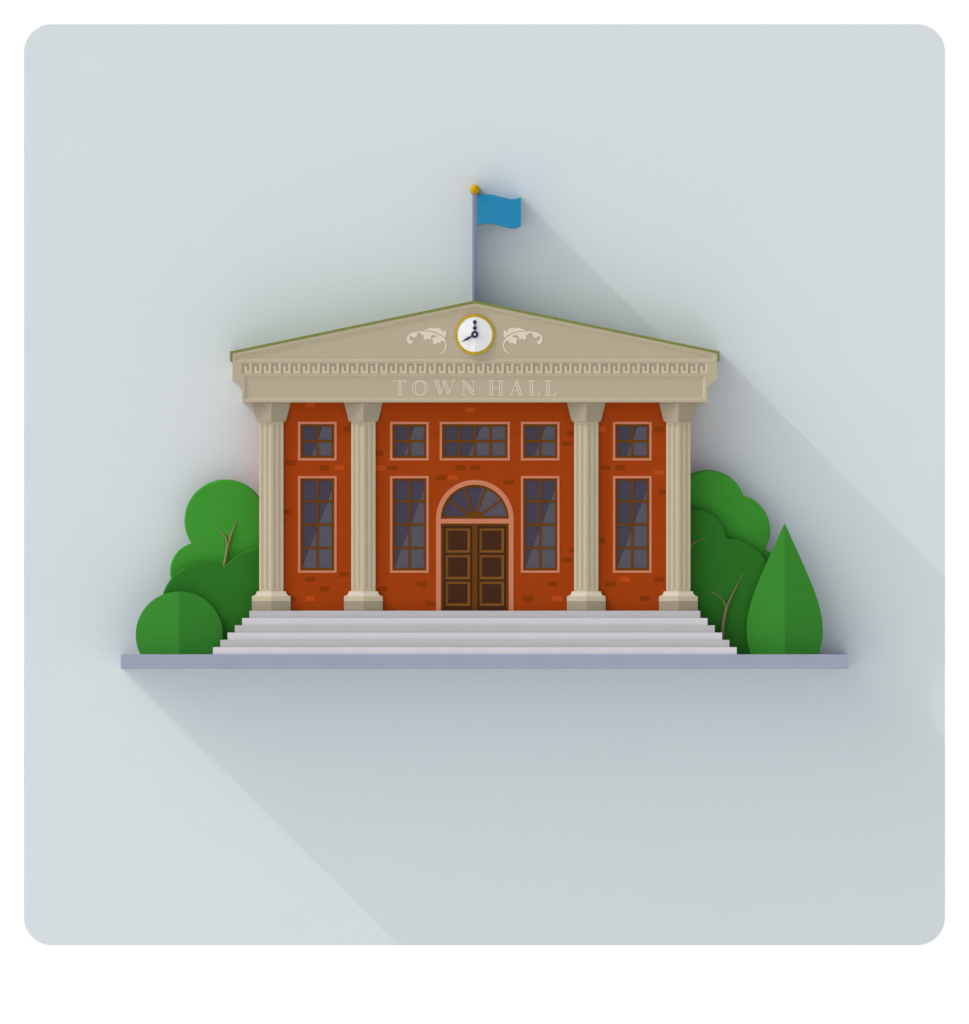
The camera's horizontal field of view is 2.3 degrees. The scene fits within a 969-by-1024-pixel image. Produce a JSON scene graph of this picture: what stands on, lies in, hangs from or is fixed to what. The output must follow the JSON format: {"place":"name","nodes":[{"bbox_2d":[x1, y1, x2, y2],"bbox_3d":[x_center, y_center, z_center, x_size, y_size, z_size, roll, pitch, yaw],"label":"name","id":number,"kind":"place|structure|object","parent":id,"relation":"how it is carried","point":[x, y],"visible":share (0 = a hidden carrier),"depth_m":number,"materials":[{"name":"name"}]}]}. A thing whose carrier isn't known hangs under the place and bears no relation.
{"place":"outdoors","nodes":[
{"label":"outdoors","id":0,"kind":"place"},
{"bbox_2d":[24,24,944,944],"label":"backdrop panel","id":1,"kind":"structure","parent":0,"point":[760,208],"depth_m":601.50,"materials":[{"name":"grey paint"}]},
{"bbox_2d":[0,0,968,1023],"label":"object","id":2,"kind":"structure","parent":0,"point":[484,984],"depth_m":679.94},
{"bbox_2d":[121,654,847,668],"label":"pavement","id":3,"kind":"structure","parent":0,"point":[484,661],"depth_m":599.60,"materials":[{"name":"grey concrete"}]},
{"bbox_2d":[136,591,222,653],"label":"bush","id":4,"kind":"object","parent":3,"relation":"on","point":[178,622],"visible":1,"depth_m":600.27,"materials":[{"name":"green plant"}]},
{"bbox_2d":[163,548,258,639],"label":"shrub","id":5,"kind":"object","parent":3,"relation":"on","point":[228,590],"visible":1,"depth_m":600.50,"materials":[{"name":"green plant"}]},
{"bbox_2d":[170,479,258,577],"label":"tree","id":6,"kind":"object","parent":3,"relation":"on","point":[221,520],"visible":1,"depth_m":600.78,"materials":[{"name":"green plant"}]},
{"bbox_2d":[213,611,736,653],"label":"staircase","id":7,"kind":"structure","parent":3,"relation":"on","point":[474,632],"depth_m":599.78,"materials":[{"name":"grey stone"}]},
{"bbox_2d":[230,301,719,610],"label":"town hall","id":8,"kind":"structure","parent":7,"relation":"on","point":[474,456],"depth_m":600.19,"materials":[{"name":"red brown brick"},{"name":"beige stone"},{"name":"green roof metal"}]},
{"bbox_2d":[298,422,336,460],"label":"window","id":9,"kind":"structure","parent":8,"relation":"in","point":[317,441],"depth_m":600.15,"materials":[{"name":"glass"}]},
{"bbox_2d":[298,476,336,572],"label":"window","id":10,"kind":"structure","parent":8,"relation":"in","point":[317,495],"depth_m":600.15,"materials":[{"name":"glass"}]},
{"bbox_2d":[390,422,428,460],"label":"window","id":11,"kind":"structure","parent":8,"relation":"in","point":[409,441],"depth_m":600.15,"materials":[{"name":"glass"}]},
{"bbox_2d":[390,476,428,572],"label":"window","id":12,"kind":"structure","parent":8,"relation":"in","point":[409,495],"depth_m":600.15,"materials":[{"name":"glass"}]},
{"bbox_2d":[443,526,471,610],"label":"door","id":13,"kind":"structure","parent":8,"relation":"in","point":[457,540],"depth_m":600.15,"materials":[{"name":"brown wood"}]},
{"bbox_2d":[470,185,479,300],"bbox_3d":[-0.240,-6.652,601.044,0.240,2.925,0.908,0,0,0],"label":"flagpole","id":14,"kind":"object","parent":8,"relation":"on","point":[474,190],"visible":1,"depth_m":600.68,"materials":[{"name":"grey metal"}]},
{"bbox_2d":[477,194,520,228],"bbox_3d":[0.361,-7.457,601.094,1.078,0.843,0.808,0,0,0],"label":"flag","id":15,"kind":"object","parent":14,"relation":"attached to","point":[499,211],"visible":1,"depth_m":600.69,"materials":[{"name":"blue fabric"}]},
{"bbox_2d":[440,422,509,460],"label":"window","id":16,"kind":"structure","parent":8,"relation":"in","point":[459,441],"depth_m":600.15,"materials":[{"name":"glass"}]},
{"bbox_2d":[477,526,505,610],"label":"door","id":17,"kind":"structure","parent":8,"relation":"in","point":[491,540],"depth_m":600.15,"materials":[{"name":"brown wood"}]},
{"bbox_2d":[521,422,559,460],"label":"window","id":18,"kind":"structure","parent":8,"relation":"in","point":[540,441],"depth_m":600.15,"materials":[{"name":"glass"}]},
{"bbox_2d":[521,476,559,572],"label":"window","id":19,"kind":"structure","parent":8,"relation":"in","point":[540,495],"depth_m":600.15,"materials":[{"name":"glass"}]},
{"bbox_2d":[613,422,651,460],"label":"window","id":20,"kind":"structure","parent":8,"relation":"in","point":[632,441],"depth_m":600.15,"materials":[{"name":"glass"}]},
{"bbox_2d":[613,476,651,572],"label":"window","id":21,"kind":"structure","parent":8,"relation":"in","point":[632,495],"depth_m":600.15,"materials":[{"name":"glass"}]},
{"bbox_2d":[690,509,766,653],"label":"tree","id":22,"kind":"object","parent":3,"relation":"on","point":[725,574],"visible":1,"depth_m":600.50,"materials":[{"name":"green plant"}]},
{"bbox_2d":[690,470,770,560],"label":"tree","id":23,"kind":"object","parent":3,"relation":"on","point":[729,505],"visible":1,"depth_m":600.78,"materials":[{"name":"green plant"}]},
{"bbox_2d":[746,523,822,653],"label":"conifer","id":24,"kind":"object","parent":3,"relation":"on","point":[784,615],"visible":1,"depth_m":600.26,"materials":[{"name":"green plant"}]}
]}

